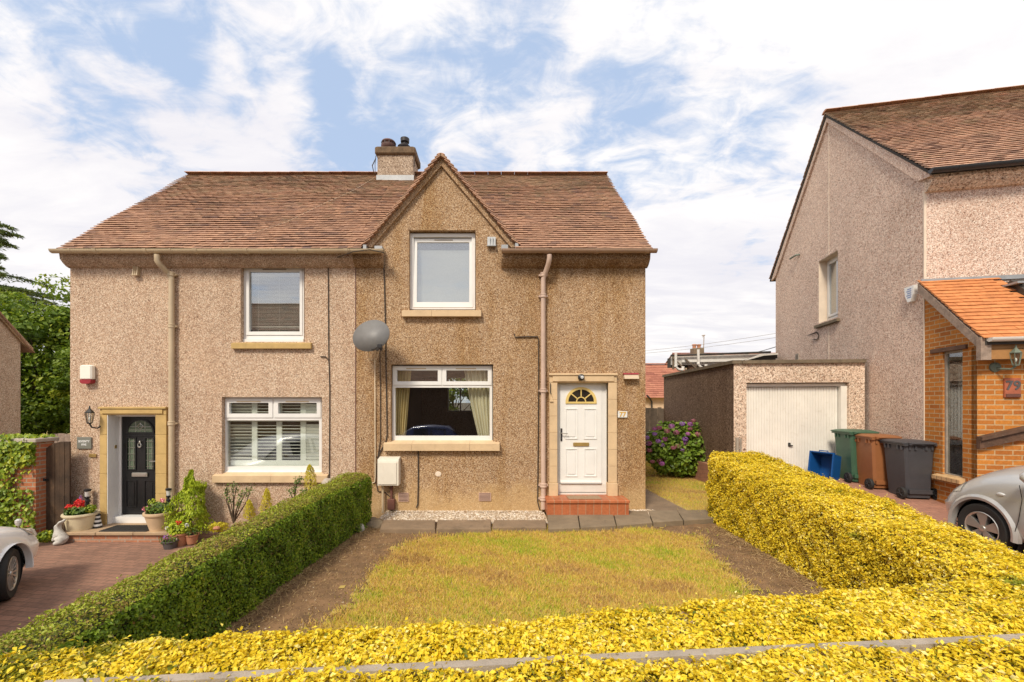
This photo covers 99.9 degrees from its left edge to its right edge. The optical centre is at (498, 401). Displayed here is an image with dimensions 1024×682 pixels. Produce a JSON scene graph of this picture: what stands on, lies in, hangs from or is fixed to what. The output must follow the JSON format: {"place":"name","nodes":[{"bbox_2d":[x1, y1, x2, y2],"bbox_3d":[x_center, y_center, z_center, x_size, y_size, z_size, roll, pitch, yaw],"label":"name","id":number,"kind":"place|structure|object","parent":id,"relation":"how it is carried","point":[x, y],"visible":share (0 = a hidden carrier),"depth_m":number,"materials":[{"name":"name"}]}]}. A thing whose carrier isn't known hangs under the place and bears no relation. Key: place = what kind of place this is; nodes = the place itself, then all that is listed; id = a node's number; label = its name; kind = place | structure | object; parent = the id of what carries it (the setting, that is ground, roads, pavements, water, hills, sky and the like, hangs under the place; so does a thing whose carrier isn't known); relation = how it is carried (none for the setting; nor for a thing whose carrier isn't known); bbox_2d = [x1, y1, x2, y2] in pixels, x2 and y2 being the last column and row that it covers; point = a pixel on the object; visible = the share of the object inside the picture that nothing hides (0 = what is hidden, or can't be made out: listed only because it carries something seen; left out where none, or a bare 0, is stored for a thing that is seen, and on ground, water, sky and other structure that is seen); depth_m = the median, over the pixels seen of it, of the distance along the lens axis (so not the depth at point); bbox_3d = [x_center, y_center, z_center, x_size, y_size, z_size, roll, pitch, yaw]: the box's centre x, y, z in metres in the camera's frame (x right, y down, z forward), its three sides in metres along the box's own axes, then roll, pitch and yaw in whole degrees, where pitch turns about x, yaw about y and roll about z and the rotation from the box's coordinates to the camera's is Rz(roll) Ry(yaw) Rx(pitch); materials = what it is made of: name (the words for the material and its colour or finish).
{"place":"outdoors","nodes":[
{"label":"outdoors","id":0,"kind":"place"},
{"bbox_2d":[15,519,21,527],"bbox_3d":[-8.152,2.220,7.300,0.090,0.460,0.090,0,0,0],"label":"garden light","id":1,"kind":"object","parent":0,"point":[18,522],"visible":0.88,"depth_m":7.28,"materials":[{"name":"plastic"}]},
{"bbox_2d":[51,519,68,544],"bbox_3d":[-7.536,2.238,7.385,0.216,0.421,0.190,0,0,0],"label":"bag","id":2,"kind":"object","parent":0,"point":[60,536],"visible":1,"depth_m":7.36,"materials":[{"name":"white plastic"}]},
{"bbox_2d":[0,533,222,641],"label":"driveway paving","id":3,"kind":"structure","parent":0,"point":[55,576],"depth_m":6.17,"materials":[{"name":"red brick"}]},
{"bbox_2d":[0,526,38,600],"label":"parked car","id":4,"kind":"object","parent":3,"relation":"on","point":[19,547],"visible":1,"depth_m":5.45,"materials":[{"name":"white paint"}]},
{"bbox_2d":[0,437,58,533],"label":"brick wall","id":5,"kind":"structure","parent":3,"relation":"on","point":[33,481],"depth_m":7.62,"materials":[{"name":"brown brick"}]},
{"bbox_2d":[0,433,56,542],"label":"ivy plant","id":6,"kind":"object","parent":5,"relation":"attached to","point":[21,450],"visible":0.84,"depth_m":7.50,"materials":[{"name":"green plant"}]},
{"bbox_2d":[43,441,70,534],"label":"side gate","id":7,"kind":"structure","parent":5,"relation":"attached to","point":[58,477],"depth_m":7.75,"materials":[{"name":"brown wood"}]},
{"bbox_2d":[66,523,173,541],"bbox_3d":[-6.630,2.360,7.760,1.880,0.180,0.600,0,0,0],"label":"doorstep","id":8,"kind":"object","parent":3,"relation":"on","point":[92,535],"visible":0.42,"depth_m":7.51,"materials":[{"name":"stone"}]},
{"bbox_2d":[60,495,99,531],"bbox_3d":[-7.446,1.966,7.680,0.566,0.609,0.485,0,0,0],"label":"flower pot","id":9,"kind":"object","parent":8,"relation":"on","point":[79,516],"visible":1,"depth_m":7.57,"materials":[{"name":"beige ceramic"}]},
{"bbox_2d":[83,488,91,505],"bbox_3d":[-7.552,1.867,7.900,0.110,0.536,0.107,0,0,0],"label":"garden light","id":10,"kind":"object","parent":8,"relation":"on","point":[87,497],"visible":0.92,"depth_m":7.88,"materials":[{"name":"black plastic"}]},
{"bbox_2d":[93,513,102,528],"bbox_3d":[-7.224,2.135,7.750,0.136,0.270,0.136,0,0,0],"label":"lighthouse ornament","id":11,"kind":"object","parent":8,"relation":"on","point":[97,523],"visible":1,"depth_m":7.72,"materials":[{"name":"ceramic"}]},
{"bbox_2d":[99,525,148,531],"bbox_3d":[-6.565,2.259,7.680,0.830,0.020,0.360,0,0,0],"label":"doormat","id":12,"kind":"object","parent":8,"relation":"on","point":[130,528],"visible":0.85,"depth_m":7.63,"materials":[{"name":"rubber"}]},
{"bbox_2d":[142,498,177,531],"bbox_3d":[-6.025,1.986,7.657,0.499,0.568,0.503,0,0,-41],"label":"flower pot","id":13,"kind":"object","parent":8,"relation":"on","point":[153,515],"visible":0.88,"depth_m":7.51,"materials":[{"name":"ceramic"}]},
{"bbox_2d":[165,488,171,501],"bbox_3d":[-6.057,1.857,7.900,0.110,0.555,0.107,0,0,0],"label":"garden light","id":14,"kind":"object","parent":8,"relation":"on","point":[168,490],"visible":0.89,"depth_m":7.87,"materials":[{"name":"black plastic"}]},
{"bbox_2d":[159,534,178,549],"bbox_3d":[-5.499,2.329,7.179,0.280,0.242,0.277,0,0,-35],"label":"flower pot","id":15,"kind":"object","parent":3,"relation":"on","point":[167,543],"visible":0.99,"depth_m":7.13,"materials":[{"name":"grey ceramic"}]},
{"bbox_2d":[165,520,191,546],"bbox_3d":[-5.441,2.235,7.322,0.352,0.431,0.349,0,0,43],"label":"flower pot","id":16,"kind":"object","parent":3,"relation":"on","point":[176,531],"visible":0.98,"depth_m":7.27,"materials":[{"name":"ceramic"}]},
{"bbox_2d":[0,472,373,661],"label":"privet hedge","id":17,"kind":"object","parent":3,"relation":"on","point":[210,585],"visible":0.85,"depth_m":3.89,"materials":[{"name":"green plant"}]},
{"bbox_2d":[161,469,214,533],"bbox_3d":[-5.508,1.804,7.632,0.756,1.188,0.728,0,0,36],"label":"conifer shrub","id":18,"kind":"object","parent":3,"relation":"on","point":[192,487],"visible":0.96,"depth_m":7.56,"materials":[{"name":"green plant"}]},
{"bbox_2d":[185,527,198,544],"bbox_3d":[-5.259,2.291,7.365,0.242,0.278,0.235,0,0,0],"label":"flower pot","id":19,"kind":"object","parent":3,"relation":"on","point":[192,538],"visible":0.97,"depth_m":7.32,"materials":[{"name":"ceramic"}]},
{"bbox_2d":[208,522,229,532],"bbox_3d":[-4.785,2.144,7.353,0.357,0.200,0.241,0,0,0],"label":"bedding plant","id":20,"kind":"object","parent":3,"relation":"on","point":[222,525],"visible":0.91,"depth_m":7.31,"materials":[{"name":"yellow plant"}]},
{"bbox_2d":[223,481,254,522],"bbox_3d":[-4.627,1.795,7.655,0.507,0.764,0.296,0,0,0],"label":"garden shrub","id":21,"kind":"object","parent":3,"relation":"on","point":[235,516],"visible":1,"depth_m":7.65,"materials":[{"name":"green plant"}]},
{"bbox_2d":[243,499,255,519],"bbox_3d":[-4.379,1.892,7.554,0.215,0.374,0.211,0,0,-33],"label":"dwarf conifer","id":22,"kind":"object","parent":3,"relation":"on","point":[249,506],"visible":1,"depth_m":7.52,"materials":[{"name":"yellow plant"}]},
{"bbox_2d":[258,488,272,512],"bbox_3d":[-4.088,1.747,7.549,0.238,0.476,0.225,0,0,-36],"label":"dwarf conifer","id":23,"kind":"object","parent":3,"relation":"on","point":[267,496],"visible":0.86,"depth_m":7.53,"materials":[{"name":"yellow plant"}]},
{"bbox_2d":[286,476,309,497],"bbox_3d":[-3.552,1.554,7.672,0.430,0.572,0.260,0,0,0],"label":"garden shrub","id":24,"kind":"object","parent":3,"relation":"on","point":[296,483],"visible":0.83,"depth_m":7.65,"materials":[{"name":"green plant"}]},
{"bbox_2d":[304,464,316,490],"bbox_3d":[-3.308,1.321,7.557,0.238,0.459,0.274,0,0,-32],"label":"dwarf conifer","id":25,"kind":"object","parent":3,"relation":"on","point":[310,468],"visible":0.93,"depth_m":7.52,"materials":[{"name":"yellow plant"}]},
{"bbox_2d":[454,403,470,409],"bbox_3d":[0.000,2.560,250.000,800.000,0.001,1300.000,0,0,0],"label":"ground","id":26,"kind":"structure","parent":0,"point":[464,406],"depth_m":228.07,"materials":[{"name":"grey"}]},
{"bbox_2d":[48,171,391,532],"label":"semi detached house","id":27,"kind":"structure","parent":26,"relation":"on","point":[174,350],"depth_m":8.00,"materials":[{"name":"tile"}]},
{"bbox_2d":[77,437,91,448],"bbox_3d":[-7.690,0.765,7.981,0.266,0.219,0.017,0,0,0],"label":"house name plate","id":28,"kind":"object","parent":27,"relation":"attached to","point":[84,442],"visible":1,"depth_m":7.97,"materials":[{"name":"grey stone"}]},
{"bbox_2d":[80,365,95,383],"bbox_3d":[-7.599,-0.503,7.949,0.226,0.348,0.099,0,0,0],"label":"bell box","id":29,"kind":"object","parent":27,"relation":"attached to","point":[87,374],"visible":1,"depth_m":7.90,"materials":[{"name":"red plastic"}]},
{"bbox_2d":[84,406,100,428],"bbox_3d":[-7.419,0.287,7.886,0.140,0.428,0.276,0,0,16],"label":"wall lantern","id":30,"kind":"object","parent":27,"relation":"attached to","point":[89,410],"depth_m":7.81,"materials":[{"name":"black metal"}]},
{"bbox_2d":[131,266,139,275],"bbox_3d":[-6.710,-2.424,7.955,0.115,0.188,0.087,0,0,0],"label":"wall vent","id":31,"kind":"object","parent":27,"relation":"attached to","point":[136,271],"depth_m":7.93,"materials":[{"name":"beige plastic"}]},
{"bbox_2d":[212,397,328,482],"bbox_3d":[-4.225,0.702,8.050,2.120,1.578,0.240,0,0,0],"label":"window","id":32,"kind":"structure","parent":27,"relation":"in","point":[238,474],"depth_m":8.09,"materials":[{"name":"plastic"}]},
{"bbox_2d":[231,268,311,348],"bbox_3d":[-4.201,-1.773,8.050,1.469,1.583,0.240,0,0,0],"label":"window","id":33,"kind":"structure","parent":27,"relation":"in","point":[249,336],"depth_m":8.09,"materials":[{"name":"plastic"}]},
{"bbox_2d":[229,403,318,465],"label":"plantation shutters","id":34,"kind":"object","parent":27,"relation":"attached to","point":[305,448],"visible":0.72,"depth_m":8.21,"materials":[{"name":"white wood"}]},
{"bbox_2d":[251,273,299,331],"bbox_3d":[-4.205,-1.830,8.251,1.090,1.260,0.038,0,0,0],"label":"venetian blind","id":35,"kind":"object","parent":27,"relation":"attached to","point":[258,275],"visible":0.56,"depth_m":8.24,"materials":[{"name":"white plastic"}]},
{"bbox_2d":[220,177,374,243],"bbox_3d":[-4.020,-4.264,9.280,0.269,2.745,3.547,0,0,35],"label":"aerial cable","id":36,"kind":"object","parent":27,"relation":"attached to","point":[295,217],"visible":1,"depth_m":8.85,"materials":[{"name":"black rubber"}]},
{"bbox_2d":[320,249,383,477],"bbox_3d":[-2.692,-0.527,7.773,1.306,4.381,0.178,0,0,16],"label":"wall cable","id":37,"kind":"object","parent":27,"relation":"attached to","point":[328,349],"depth_m":7.98,"materials":[{"name":"black plastic"}]},
{"bbox_2d":[350,136,657,517],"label":"semi detached house","id":38,"kind":"structure","parent":26,"relation":"on","point":[558,270],"depth_m":8.00,"materials":[{"name":"tile"}]},
{"bbox_2d":[353,320,389,351],"bbox_3d":[-2.130,-1.157,7.624,0.735,0.580,0.578,0,0,34],"label":"satellite dish","id":39,"kind":"object","parent":38,"relation":"attached to","point":[370,335],"visible":1,"depth_m":7.52,"materials":[{"name":"grey metal"}]},
{"bbox_2d":[368,350,379,483],"bbox_3d":[-2.272,0.287,7.777,0.192,2.467,0.452,0,0,-21],"label":"dish cable","id":40,"kind":"object","parent":38,"relation":"attached to","point":[374,408],"visible":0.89,"depth_m":7.96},
{"bbox_2d":[377,267,387,457],"bbox_3d":[-2.161,-0.830,7.983,0.201,3.760,0.028,0,0,0],"label":"wall cable","id":41,"kind":"object","parent":38,"relation":"attached to","point":[385,365],"depth_m":7.98,"materials":[{"name":"black plastic"}]},
{"bbox_2d":[375,349,389,496],"bbox_3d":[-2.117,0.452,7.978,0.342,2.898,0.032,0,0,0],"label":"wall cable","id":42,"kind":"object","parent":38,"relation":"attached to","point":[380,427],"depth_m":7.98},
{"bbox_2d":[377,456,400,512],"bbox_3d":[-2.016,1.534,7.907,0.382,1.033,0.183,0,0,0],"label":"meter box","id":43,"kind":"object","parent":38,"relation":"attached to","point":[388,470],"visible":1,"depth_m":7.83,"materials":[{"name":"beige plastic"}]},
{"bbox_2d":[378,463,395,484],"bbox_3d":[-2.027,1.307,7.822,0.335,0.400,0.014,0,0,0],"label":"door","id":44,"kind":"structure","parent":43,"relation":"in","point":[386,471],"depth_m":7.82,"materials":[{"name":"beige plastic"}]},
{"bbox_2d":[396,371,410,435],"bbox_3d":[-1.861,0.125,8.268,0.374,1.551,0.070,0,0,0],"label":"curtain","id":45,"kind":"object","parent":38,"relation":"hanging from","point":[402,398],"visible":0.51,"depth_m":8.26,"materials":[{"name":"beige fabric"}]},
{"bbox_2d":[398,493,408,501],"bbox_3d":[-1.769,1.774,7.992,0.190,0.162,0.020,0,0,0],"label":"wall vent","id":46,"kind":"object","parent":38,"relation":"attached to","point":[403,497],"depth_m":7.98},
{"bbox_2d":[416,451,418,507],"bbox_3d":[-1.509,1.441,7.977,0.061,1.056,0.027,0,0,-23],"label":"wall cable","id":47,"kind":"object","parent":38,"relation":"attached to","point":[418,482],"depth_m":7.97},
{"bbox_2d":[402,233,480,316],"bbox_3d":[-1.051,-2.369,8.044,1.458,1.597,0.288,0,0,0],"label":"window","id":48,"kind":"structure","parent":38,"relation":"in","point":[417,309],"depth_m":8.10,"materials":[{"name":"plastic"}]},
{"bbox_2d":[383,366,499,450],"bbox_3d":[-1.051,0.111,8.175,2.136,1.583,0.550,0,0,0],"label":"window","id":49,"kind":"structure","parent":38,"relation":"in","point":[398,443],"depth_m":8.09,"materials":[{"name":"plastic"}]},
{"bbox_2d":[417,250,468,301],"bbox_3d":[-1.045,-2.290,8.245,1.150,1.220,0.010,0,0,0],"label":"roller blind","id":50,"kind":"object","parent":38,"relation":"attached to","point":[442,275],"visible":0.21,"depth_m":8.24,"materials":[{"name":"white fabric"}]},
{"bbox_2d":[447,377,471,411],"bbox_3d":[-1.300,-0.250,14.685,0.900,1.200,0.070,0,0,0],"label":"rear window","id":51,"kind":"structure","parent":38,"relation":"in","point":[448,410],"depth_m":14.65,"materials":[{"name":"plastic"}]},
{"bbox_2d":[464,368,492,439],"bbox_3d":[-0.399,0.125,8.268,0.561,1.552,0.070,0,0,0],"label":"curtain","id":52,"kind":"object","parent":38,"relation":"hanging from","point":[479,398],"visible":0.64,"depth_m":8.27,"materials":[{"name":"beige fabric"}]},
{"bbox_2d":[479,493,490,500],"bbox_3d":[-0.257,1.769,7.992,0.228,0.152,0.020,0,0,0],"label":"wall vent","id":53,"kind":"object","parent":38,"relation":"attached to","point":[484,496],"depth_m":7.98,"materials":[{"name":"plastic"}]},
{"bbox_2d":[487,237,495,246],"bbox_3d":[-0.133,-2.958,7.955,0.171,0.178,0.087,0,0,0],"label":"wall vent","id":54,"kind":"object","parent":38,"relation":"attached to","point":[491,241],"depth_m":7.93,"materials":[{"name":"white plastic"}]},
{"bbox_2d":[514,333,539,509],"bbox_3d":[0.521,0.368,7.973,0.493,3.269,0.047,0,0,0],"label":"wall cable","id":55,"kind":"object","parent":38,"relation":"attached to","point":[538,411],"depth_m":7.98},
{"bbox_2d":[618,411,626,417],"bbox_3d":[2.298,0.235,7.980,0.176,0.119,0.022,0,0,0],"label":"house number plate","id":56,"kind":"object","parent":38,"relation":"attached to","point":[622,414],"visible":1,"depth_m":7.97,"materials":[{"name":"white metal"}]},
{"bbox_2d":[623,373,638,378],"bbox_3d":[2.443,-0.472,7.944,0.278,0.113,0.109,0,0,0],"label":"bell box","id":57,"kind":"object","parent":38,"relation":"attached to","point":[630,375],"visible":1,"depth_m":7.92,"materials":[{"name":"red plastic"}]},
{"bbox_2d":[380,520,545,533],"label":"front path","id":58,"kind":"structure","parent":0,"point":[422,526],"depth_m":6.89,"materials":[{"name":"grey concrete"}]},
{"bbox_2d":[0,0,1023,402],"label":"sky","id":59,"kind":"structure","parent":0,"point":[704,117],"materials":[{"name":"blue"}]},
{"bbox_2d":[202,523,828,647],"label":"garden soil","id":60,"kind":"structure","parent":0,"point":[317,616],"depth_m":5.13,"materials":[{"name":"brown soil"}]},
{"bbox_2d":[366,517,383,527],"bbox_3d":[-2.076,2.064,7.178,0.353,0.252,0.288,0,0,19],"label":"stone","id":61,"kind":"object","parent":60,"relation":"on","point":[375,522],"visible":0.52,"depth_m":7.10,"materials":[{"name":"grey stone"}]},
{"bbox_2d":[0,573,1023,681],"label":"golden privet hedge","id":62,"kind":"object","parent":60,"relation":"on","point":[982,606],"visible":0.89,"depth_m":2.45,"materials":[{"name":"yellow plant"}]},
{"bbox_2d":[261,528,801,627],"bbox_3d":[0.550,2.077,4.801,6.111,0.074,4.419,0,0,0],"label":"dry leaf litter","id":63,"kind":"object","parent":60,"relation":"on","point":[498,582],"visible":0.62,"depth_m":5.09,"materials":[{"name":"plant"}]},
{"bbox_2d":[44,633,1023,681],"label":"garden wall","id":64,"kind":"structure","parent":60,"relation":"on","point":[710,653],"depth_m":2.26,"materials":[{"name":"concrete"}]},
{"bbox_2d":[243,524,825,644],"bbox_3d":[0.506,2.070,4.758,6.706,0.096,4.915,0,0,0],"label":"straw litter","id":65,"kind":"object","parent":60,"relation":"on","point":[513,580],"visible":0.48,"depth_m":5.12,"materials":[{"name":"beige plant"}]},
{"bbox_2d":[703,450,1023,597],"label":"golden privet hedge","id":66,"kind":"object","parent":60,"relation":"on","point":[827,532],"visible":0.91,"depth_m":4.81,"materials":[{"name":"yellow plant"}]},
{"bbox_2d":[380,509,655,523],"bbox_3d":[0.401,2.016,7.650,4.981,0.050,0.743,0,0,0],"label":"gravel","id":67,"kind":"structure","parent":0,"point":[451,516],"depth_m":7.75,"materials":[{"name":"grey gravel"}]},
{"bbox_2d":[270,525,778,647],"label":"lawn grass","id":68,"kind":"structure","parent":0,"point":[509,542],"depth_m":5.11,"materials":[{"name":"yellow plant"}]},
{"bbox_2d":[547,510,713,532],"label":"front path","id":69,"kind":"structure","parent":0,"point":[641,519],"depth_m":7.29,"materials":[{"name":"grey concrete"}]},
{"bbox_2d":[545,495,629,515],"bbox_3d":[1.580,1.880,7.838,1.470,0.280,0.525,0,0,0],"label":"doorstep","id":70,"kind":"object","parent":69,"relation":"on","point":[604,505],"visible":0.8,"depth_m":7.60,"materials":[{"name":"red brick"}]},
{"bbox_2d":[566,495,601,498],"bbox_3d":[1.541,1.733,7.795,0.594,0.012,0.270,0,0,0],"label":"doormat","id":71,"kind":"object","parent":70,"relation":"on","point":[583,497],"visible":1,"depth_m":7.75,"materials":[{"name":"brown fabric"}]},
{"bbox_2d":[645,488,685,513],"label":"side path","id":72,"kind":"structure","parent":0,"point":[653,501],"depth_m":8.49,"materials":[{"name":"grey concrete"}]},
{"bbox_2d":[645,461,711,511],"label":"side garden ground","id":73,"kind":"structure","parent":0,"point":[679,503],"depth_m":9.72,"materials":[{"name":"plant"}]},
{"bbox_2d":[645,407,663,460],"bbox_3d":[4.293,1.090,14.640,2.985,1.820,0.080,0,0,0],"label":"timber fence","id":74,"kind":"object","parent":73,"relation":"on","point":[651,417],"visible":0.08,"depth_m":14.61,"materials":[{"name":"brown wood"}]},
{"bbox_2d":[645,419,705,477],"bbox_3d":[4.790,1.229,11.605,1.959,1.588,1.456,0,0,0],"label":"hydrangea bush","id":75,"kind":"object","parent":73,"relation":"on","point":[664,446],"visible":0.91,"depth_m":11.19,"materials":[{"name":"green plant"}]},
{"bbox_2d":[675,457,957,526],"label":"driveway paving","id":76,"kind":"structure","parent":0,"point":[935,510],"depth_m":7.41,"materials":[{"name":"red brick"}]},
{"bbox_2d":[662,359,866,470],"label":"garage","id":77,"kind":"structure","parent":76,"relation":"on","point":[724,405],"depth_m":9.41,"materials":[{"name":"concrete"}]},
{"bbox_2d":[736,437,741,451],"bbox_3d":[5.209,0.990,9.330,0.135,0.420,0.070,0,0,0],"label":"drain pipe","id":78,"kind":"object","parent":77,"relation":"attached to","point":[737,443],"visible":0.65,"depth_m":9.31,"materials":[{"name":"beige plastic"}]},
{"bbox_2d":[808,450,840,480],"bbox_3d":[6.717,1.305,8.848,0.432,0.615,0.460,0,0,-24],"label":"recycling box","id":79,"kind":"object","parent":76,"relation":"on","point":[827,464],"visible":0.73,"depth_m":8.96,"materials":[{"name":"blue plastic"}]},
{"bbox_2d":[831,429,878,482],"bbox_3d":[7.230,1.085,8.732,0.610,1.042,0.703,0,0,9],"label":"wheelie bin","id":80,"kind":"object","parent":76,"relation":"on","point":[845,441],"visible":0.52,"depth_m":8.59,"materials":[{"name":"green plastic"}]},
{"bbox_2d":[855,433,901,488],"bbox_3d":[7.237,1.131,8.253,0.600,1.020,0.691,0,0,9],"label":"wheelie bin","id":81,"kind":"object","parent":76,"relation":"on","point":[871,466],"visible":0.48,"depth_m":8.05,"materials":[{"name":"brown plastic"}]},
{"bbox_2d":[769,85,1023,503],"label":"detached house","id":82,"kind":"structure","parent":76,"relation":"on","point":[894,199],"depth_m":8.05,"materials":[{"name":"concrete"}]},
{"bbox_2d":[814,255,839,328],"bbox_3d":[8.352,-2.750,10.593,0.540,1.900,1.600,0,0,12],"label":"window","id":83,"kind":"structure","parent":82,"relation":"in","point":[832,265],"depth_m":11.00,"materials":[{"name":"plastic"}]},
{"bbox_2d":[904,285,917,301],"bbox_3d":[7.534,-1.965,7.855,0.076,0.280,0.240,0,0,12],"label":"bell box","id":84,"kind":"object","parent":82,"relation":"attached to","point":[911,292],"visible":0.99,"depth_m":7.81,"materials":[{"name":"white plastic"}]},
{"bbox_2d":[931,350,965,483],"bbox_3d":[7.528,0.235,7.037,0.415,2.130,0.700,0,0,12],"label":"porch window","id":85,"kind":"structure","parent":82,"relation":"in","point":[949,477],"depth_m":7.16,"materials":[{"name":"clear glass"}]},
{"bbox_2d":[976,426,1023,448],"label":"timber rail","id":86,"kind":"object","parent":82,"relation":"attached to","point":[1000,437],"visible":1,"depth_m":6.45,"materials":[{"name":"brown wood"}]},
{"bbox_2d":[989,345,1022,371],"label":"wall lantern","id":87,"kind":"object","parent":82,"relation":"attached to","point":[995,367],"depth_m":6.32,"materials":[{"name":"black metal"}]},
{"bbox_2d":[1003,378,1020,397],"bbox_3d":[7.718,-0.208,6.463,0.200,0.294,0.045,0,0,12],"label":"house number plate","id":88,"kind":"object","parent":82,"relation":"attached to","point":[1011,387],"visible":1,"depth_m":6.45,"materials":[{"name":"orange ceramic"}]},
{"bbox_2d":[879,439,936,499],"bbox_3d":[7.274,1.180,7.646,0.595,1.010,0.685,0,0,9],"label":"wheelie bin","id":89,"kind":"object","parent":76,"relation":"on","point":[909,464],"visible":0.99,"depth_m":7.41,"materials":[{"name":"black plastic"}]},
{"bbox_2d":[945,465,1023,553],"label":"parked car","id":90,"kind":"object","parent":76,"relation":"on","point":[990,505],"visible":0.94,"depth_m":5.12,"materials":[{"name":"silver paint"}]},
{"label":"rear garden ground","id":91,"kind":"structure","parent":0,"visible":0},
{"bbox_2d":[0,273,69,436],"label":"broadleaf tree","id":92,"kind":"object","parent":91,"relation":"on","point":[40,410],"visible":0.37,"depth_m":16.17,"materials":[{"name":"green plant"}]},
{"bbox_2d":[0,221,69,344],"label":"conifer tree","id":93,"kind":"object","parent":91,"relation":"on","point":[31,293],"visible":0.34,"depth_m":24.11,"materials":[{"name":"green plant"}]},
{"bbox_2d":[48,347,69,432],"bbox_3d":[-14.598,-0.013,15.952,3.466,5.068,2.845,0,0,16],"label":"broadleaf tree","id":94,"kind":"object","parent":91,"relation":"on","point":[64,402],"visible":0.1,"depth_m":15.20,"materials":[{"name":"green plant"}]},
{"bbox_2d":[449,378,471,409],"bbox_3d":[-2.158,-0.026,18.157,2.910,4.067,2.742,0,0,-29],"label":"broadleaf tree","id":95,"kind":"object","parent":91,"relation":"on","point":[453,395],"visible":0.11,"depth_m":17.56,"materials":[{"name":"green plant"}]},
{"bbox_2d":[645,363,683,430],"bbox_3d":[8.846,-0.303,30.118,7.863,4.807,6.536,0,0,0],"label":"bungalow","id":96,"kind":"object","parent":91,"relation":"on","point":[654,386],"visible":0.19,"depth_m":28.16,"materials":[{"name":"tile"}]},
{"bbox_2d":[666,344,770,368],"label":"distant house","id":97,"kind":"structure","parent":91,"relation":"on","point":[693,351],"depth_m":42.85,"materials":[{"name":"ceramic"}]},
{"bbox_2d":[667,351,777,383],"bbox_3d":[8.005,0.111,14.400,3.932,3.778,2.400,0,0,0],"label":"lean to","id":98,"kind":"object","parent":91,"relation":"on","point":[688,361],"visible":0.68,"depth_m":15.11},
{"bbox_2d":[674,353,683,370],"bbox_3d":[6.259,-1.371,14.900,0.353,0.628,0.105,0,0,0],"label":"vent pipe","id":99,"kind":"object","parent":98,"relation":"attached to","point":[677,368],"visible":0.98,"depth_m":14.86,"materials":[{"name":"white plastic"}]},
{"bbox_2d":[697,349,707,366],"bbox_3d":[7.048,-1.469,14.900,0.371,0.681,0.105,0,0,0],"label":"vent pipe","id":100,"kind":"object","parent":98,"relation":"attached to","point":[698,357],"visible":0.73,"depth_m":14.86,"materials":[{"name":"white plastic"}]},
{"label":"side ground","id":101,"kind":"structure","parent":0,"visible":0},
{"bbox_2d":[0,312,34,434],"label":"neighbour house","id":102,"kind":"structure","parent":101,"relation":"on","point":[14,343],"depth_m":13.21,"materials":[{"name":"concrete"}]},
{"bbox_2d":[54,433,69,442],"bbox_3d":[-8.626,1.567,8.610,0.645,1.865,0.020,0,0,0],"label":"timber fence","id":103,"kind":"object","parent":101,"relation":"on","point":[63,437],"visible":0.19,"depth_m":8.60,"materials":[{"name":"brown wood"}]},
{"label":"pavement","id":104,"kind":"structure","parent":0,"visible":0},
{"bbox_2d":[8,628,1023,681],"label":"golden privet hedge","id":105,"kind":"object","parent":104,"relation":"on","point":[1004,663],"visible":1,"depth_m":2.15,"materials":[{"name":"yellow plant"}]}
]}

